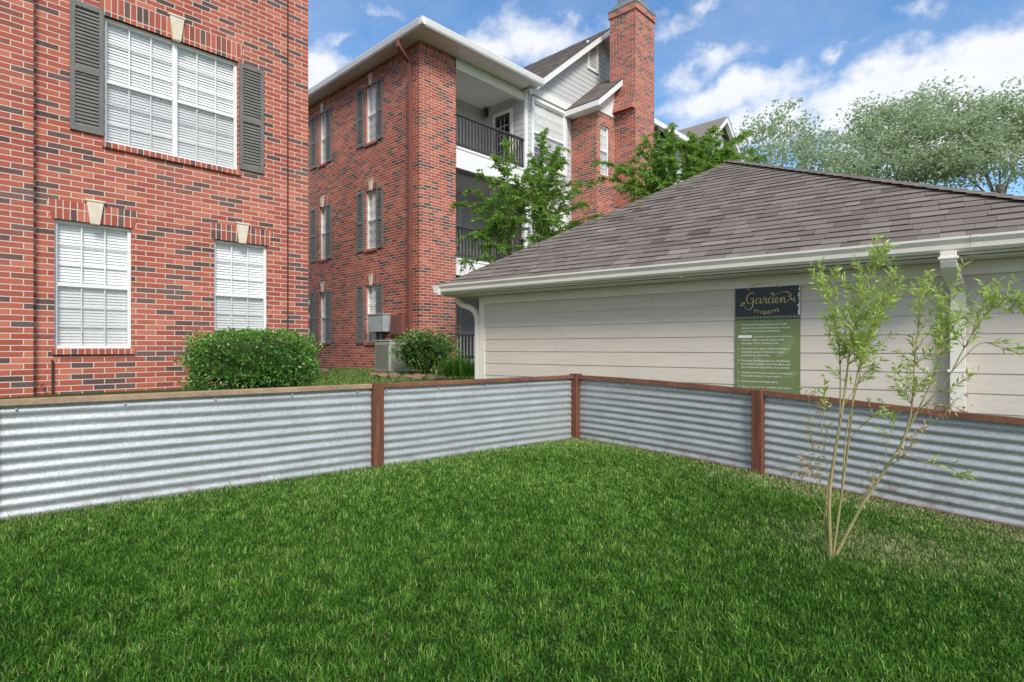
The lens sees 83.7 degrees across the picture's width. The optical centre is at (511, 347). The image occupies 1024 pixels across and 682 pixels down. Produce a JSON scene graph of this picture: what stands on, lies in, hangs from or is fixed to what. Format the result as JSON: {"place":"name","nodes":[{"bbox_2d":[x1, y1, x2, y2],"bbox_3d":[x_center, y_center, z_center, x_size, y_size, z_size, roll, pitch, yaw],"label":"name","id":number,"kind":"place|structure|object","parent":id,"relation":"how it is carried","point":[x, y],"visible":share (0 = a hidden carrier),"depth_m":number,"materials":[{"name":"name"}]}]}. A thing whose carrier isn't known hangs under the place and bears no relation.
{"place":"outdoors","nodes":[
{"label":"outdoors","id":0,"kind":"place"},
{"bbox_2d":[203,367,474,386],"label":"back lawn grass","id":1,"kind":"structure","parent":0,"point":[361,372],"depth_m":11.51,"materials":[{"name":"green plant"}]},
{"bbox_2d":[0,367,1023,681],"bbox_3d":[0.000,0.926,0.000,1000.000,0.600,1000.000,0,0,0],"label":"ground","id":2,"kind":"structure","parent":0,"point":[554,629],"depth_m":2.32,"materials":[{"name":"plant"}]},
{"bbox_2d":[0,0,309,397],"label":"brick building","id":3,"kind":"structure","parent":2,"relation":"on","point":[153,183],"depth_m":8.49,"materials":[{"name":"red brick"}]},
{"bbox_2d":[54,219,130,347],"bbox_3d":[-5.927,-0.870,8.089,0.086,1.753,0.891,0,0,44],"label":"window","id":4,"kind":"structure","parent":3,"relation":"in","point":[92,263],"depth_m":8.10,"materials":[{"name":"white plastic"}]},
{"bbox_2d":[104,17,236,169],"bbox_3d":[-5.218,-3.820,8.832,0.086,1.794,1.826,0,0,44],"label":"window","id":5,"kind":"structure","parent":3,"relation":"in","point":[210,151],"depth_m":8.79,"materials":[{"name":"white plastic"}]},
{"bbox_2d":[214,240,265,341],"bbox_3d":[-4.547,-0.870,9.534,0.086,1.753,0.858,0,0,44],"label":"window","id":6,"kind":"structure","parent":3,"relation":"in","point":[239,269],"depth_m":9.56,"materials":[{"name":"white plastic"}]},
{"bbox_2d":[173,326,325,390],"bbox_3d":[-3.594,0.220,8.006,1.908,1.082,1.247,0,0,-16],"label":"boxwood hedge","id":7,"kind":"object","parent":2,"relation":"on","point":[246,358],"visible":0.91,"depth_m":7.65,"materials":[{"name":"green plant"}]},
{"bbox_2d":[317,368,328,373],"bbox_3d":[-4.513,0.576,13.611,0.287,0.196,0.348,0,0,-13],"label":"edging stone","id":8,"kind":"object","parent":2,"relation":"on","point":[325,370],"visible":0.42,"depth_m":13.53,"materials":[{"name":"beige stone"}]},
{"bbox_2d":[376,373,387,377],"bbox_3d":[-2.715,0.585,12.007,0.264,0.141,0.218,0,0,0],"label":"edging stone","id":9,"kind":"object","parent":2,"relation":"on","point":[384,375],"visible":0.64,"depth_m":11.93,"materials":[{"name":"beige stone"}]},
{"bbox_2d":[370,339,414,373],"bbox_3d":[-3.005,0.213,14.400,0.800,0.854,0.800,0,0,44],"label":"air conditioner","id":10,"kind":"object","parent":2,"relation":"on","point":[384,359],"visible":0.58,"depth_m":14.12,"materials":[{"name":"grey metal"}]},
{"bbox_2d":[387,372,399,378],"bbox_3d":[-2.420,0.574,11.688,0.237,0.161,0.321,0,0,16],"label":"edging stone","id":11,"kind":"object","parent":2,"relation":"on","point":[393,375],"visible":0.66,"depth_m":11.57,"materials":[{"name":"beige stone"}]},
{"bbox_2d":[402,374,411,378],"bbox_3d":[-2.102,0.588,11.497,0.253,0.123,0.178,0,0,31],"label":"edging stone","id":12,"kind":"object","parent":2,"relation":"on","point":[407,376],"visible":0.52,"depth_m":11.42,"materials":[{"name":"beige stone"}]},
{"bbox_2d":[411,373,425,379],"bbox_3d":[-1.855,0.578,11.294,0.326,0.159,0.249,0,0,-29],"label":"edging stone","id":13,"kind":"object","parent":2,"relation":"on","point":[416,376],"visible":0.69,"depth_m":11.21,"materials":[{"name":"beige stone"}]},
{"bbox_2d":[388,327,466,374],"bbox_3d":[-1.935,0.108,13.330,1.803,1.200,1.482,0,0,0],"label":"shrub","id":14,"kind":"object","parent":2,"relation":"on","point":[421,351],"visible":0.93,"depth_m":13.04,"materials":[{"name":"green plant"}]},
{"bbox_2d":[425,375,435,379],"bbox_3d":[-1.571,0.586,11.094,0.191,0.140,0.285,0,0,-28],"label":"edging stone","id":15,"kind":"object","parent":2,"relation":"on","point":[428,377],"visible":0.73,"depth_m":11.01,"materials":[{"name":"beige stone"}]},
{"bbox_2d":[436,376,448,380],"bbox_3d":[-1.330,0.588,10.909,0.242,0.120,0.197,0,0,-12],"label":"edging stone","id":16,"kind":"object","parent":2,"relation":"on","point":[439,378],"visible":0.7,"depth_m":10.83,"materials":[{"name":"brown stone"}]},
{"bbox_2d":[434,353,474,377],"bbox_3d":[-1.171,0.379,12.231,1.334,0.584,1.327,0,0,0],"label":"grass clump","id":17,"kind":"object","parent":2,"relation":"on","point":[457,367],"visible":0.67,"depth_m":12.13,"materials":[{"name":"green plant"}]},
{"bbox_2d":[308,0,658,370],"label":"apartment building","id":18,"kind":"structure","parent":2,"relation":"on","point":[413,124],"depth_m":17.30,"materials":[{"name":"red brick"}]},
{"bbox_2d":[321,113,324,163],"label":"window","id":19,"kind":"structure","parent":18,"relation":"in","point":[322,116],"depth_m":18.73,"materials":[{"name":"white plastic"}]},
{"bbox_2d":[321,207,324,258],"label":"window","id":20,"kind":"structure","parent":18,"relation":"in","point":[322,209],"depth_m":18.73,"materials":[{"name":"white plastic"}]},
{"bbox_2d":[321,292,324,342],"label":"window","id":21,"kind":"structure","parent":18,"relation":"in","point":[322,293],"depth_m":18.73,"materials":[{"name":"white plastic"}]},
{"bbox_2d":[367,84,375,142],"bbox_3d":[-4.018,-6.808,16.656,0.594,1.667,0.086,0,0,44],"label":"window","id":22,"kind":"structure","parent":18,"relation":"in","point":[371,94],"depth_m":16.80,"materials":[{"name":"white plastic"}]},
{"bbox_2d":[367,189,375,248],"bbox_3d":[-4.018,-3.733,16.656,0.594,1.705,0.086,0,0,44],"label":"window","id":23,"kind":"structure","parent":18,"relation":"in","point":[371,195],"depth_m":16.80,"materials":[{"name":"white plastic"}]},
{"bbox_2d":[367,285,375,341],"bbox_3d":[-4.018,-0.998,16.656,0.594,1.667,0.086,0,0,44],"label":"window","id":24,"kind":"structure","parent":18,"relation":"in","point":[371,290],"depth_m":16.80,"materials":[{"name":"white plastic"}]},
{"bbox_2d":[456,206,460,246],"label":"window","id":25,"kind":"structure","parent":18,"relation":"in","point":[458,212],"depth_m":18.30,"materials":[{"name":"grey glass"}]},
{"bbox_2d":[456,305,460,348],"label":"window","id":26,"kind":"structure","parent":18,"relation":"in","point":[458,309],"depth_m":18.31,"materials":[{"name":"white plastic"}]},
{"bbox_2d":[493,108,512,163],"bbox_3d":[-0.305,-6.646,18.560,0.873,2.039,0.050,0,0,44],"label":"door","id":27,"kind":"structure","parent":18,"relation":"in","point":[503,120],"depth_m":18.48,"materials":[{"name":"white paint"}]},
{"bbox_2d":[494,208,512,258],"bbox_3d":[-0.305,-3.534,18.560,0.873,2.039,0.050,0,0,44],"label":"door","id":28,"kind":"structure","parent":18,"relation":"in","point":[498,208],"depth_m":18.68,"materials":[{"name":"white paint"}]},
{"bbox_2d":[534,101,564,171],"bbox_3d":[1.195,-6.928,18.864,0.110,1.975,1.604,0,0,44],"label":"window","id":29,"kind":"structure","parent":18,"relation":"in","point":[544,116],"depth_m":18.95,"materials":[{"name":"white glass"}]},
{"bbox_2d":[534,200,564,244],"bbox_3d":[1.195,-3.928,18.864,0.110,1.975,1.604,0,0,44],"label":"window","id":30,"kind":"structure","parent":18,"relation":"in","point":[556,203],"depth_m":19.23,"materials":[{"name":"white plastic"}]},
{"bbox_2d":[600,125,607,175],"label":"window","id":31,"kind":"structure","parent":18,"relation":"in","point":[603,137],"depth_m":19.40,"materials":[{"name":"white plastic"}]},
{"bbox_2d":[0,373,1023,529],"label":"garden fence","id":32,"kind":"object","parent":2,"relation":"on","point":[72,452],"visible":0.97,"depth_m":4.21,"materials":[{"name":"grey metal"}]},
{"bbox_2d":[449,127,603,272],"bbox_3d":[0.362,-2.077,12.505,3.316,5.717,2.186,0,0,-45],"label":"crape myrtle","id":33,"kind":"object","parent":2,"relation":"on","point":[536,194],"visible":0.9,"depth_m":12.24,"materials":[{"name":"green plant"}]},
{"bbox_2d":[600,116,743,277],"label":"apartment building","id":34,"kind":"structure","parent":2,"relation":"on","point":[723,124],"depth_m":25.75,"materials":[{"name":"grey"}]},
{"bbox_2d":[666,166,683,183],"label":"window","id":35,"kind":"structure","parent":34,"relation":"in","point":[679,170],"depth_m":23.32,"materials":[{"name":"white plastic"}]},
{"bbox_2d":[590,122,768,202],"bbox_3d":[4.715,-2.860,15.962,5.197,7.162,2.026,0,0,0],"label":"crape myrtle","id":36,"kind":"object","parent":2,"relation":"on","point":[696,156],"visible":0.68,"depth_m":15.76,"materials":[{"name":"green plant"}]},
{"bbox_2d":[432,160,1023,417],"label":"garage","id":37,"kind":"structure","parent":2,"relation":"on","point":[715,237],"depth_m":6.76,"materials":[{"name":"beige"}]},
{"bbox_2d":[735,281,799,393],"bbox_3d":[2.856,-0.063,6.412,0.684,1.400,0.014,0,0,37],"label":"garden sign","id":38,"kind":"object","parent":37,"relation":"attached to","point":[767,338],"visible":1,"depth_m":6.40,"materials":[{"name":"green metal"}]},
{"bbox_2d":[731,97,885,194],"bbox_3d":[16.957,-6.654,33.291,9.674,15.283,5.286,0,0,-13],"label":"oak tree","id":39,"kind":"object","parent":2,"relation":"on","point":[805,141],"visible":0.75,"depth_m":32.87,"materials":[{"name":"green plant"}]},
{"bbox_2d":[781,233,1023,558],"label":"sapling","id":40,"kind":"object","parent":2,"relation":"on","point":[852,346],"visible":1,"depth_m":2.77,"materials":[{"name":"green plant"}]},
{"bbox_2d":[816,69,1007,184],"bbox_3d":[25.677,-8.775,37.053,12.106,19.523,8.394,0,0,0],"label":"oak tree","id":41,"kind":"object","parent":2,"relation":"on","point":[917,113],"visible":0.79,"depth_m":36.45,"materials":[{"name":"green plant"}]},
{"bbox_2d":[898,76,1023,193],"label":"oak tree","id":42,"kind":"object","parent":2,"relation":"on","point":[1004,138],"visible":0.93,"depth_m":35.07,"materials":[{"name":"green plant"}]},
{"bbox_2d":[308,0,1023,195],"label":"sky","id":43,"kind":"structure","parent":0,"point":[714,59],"materials":[{"name":"blue"}]}
]}

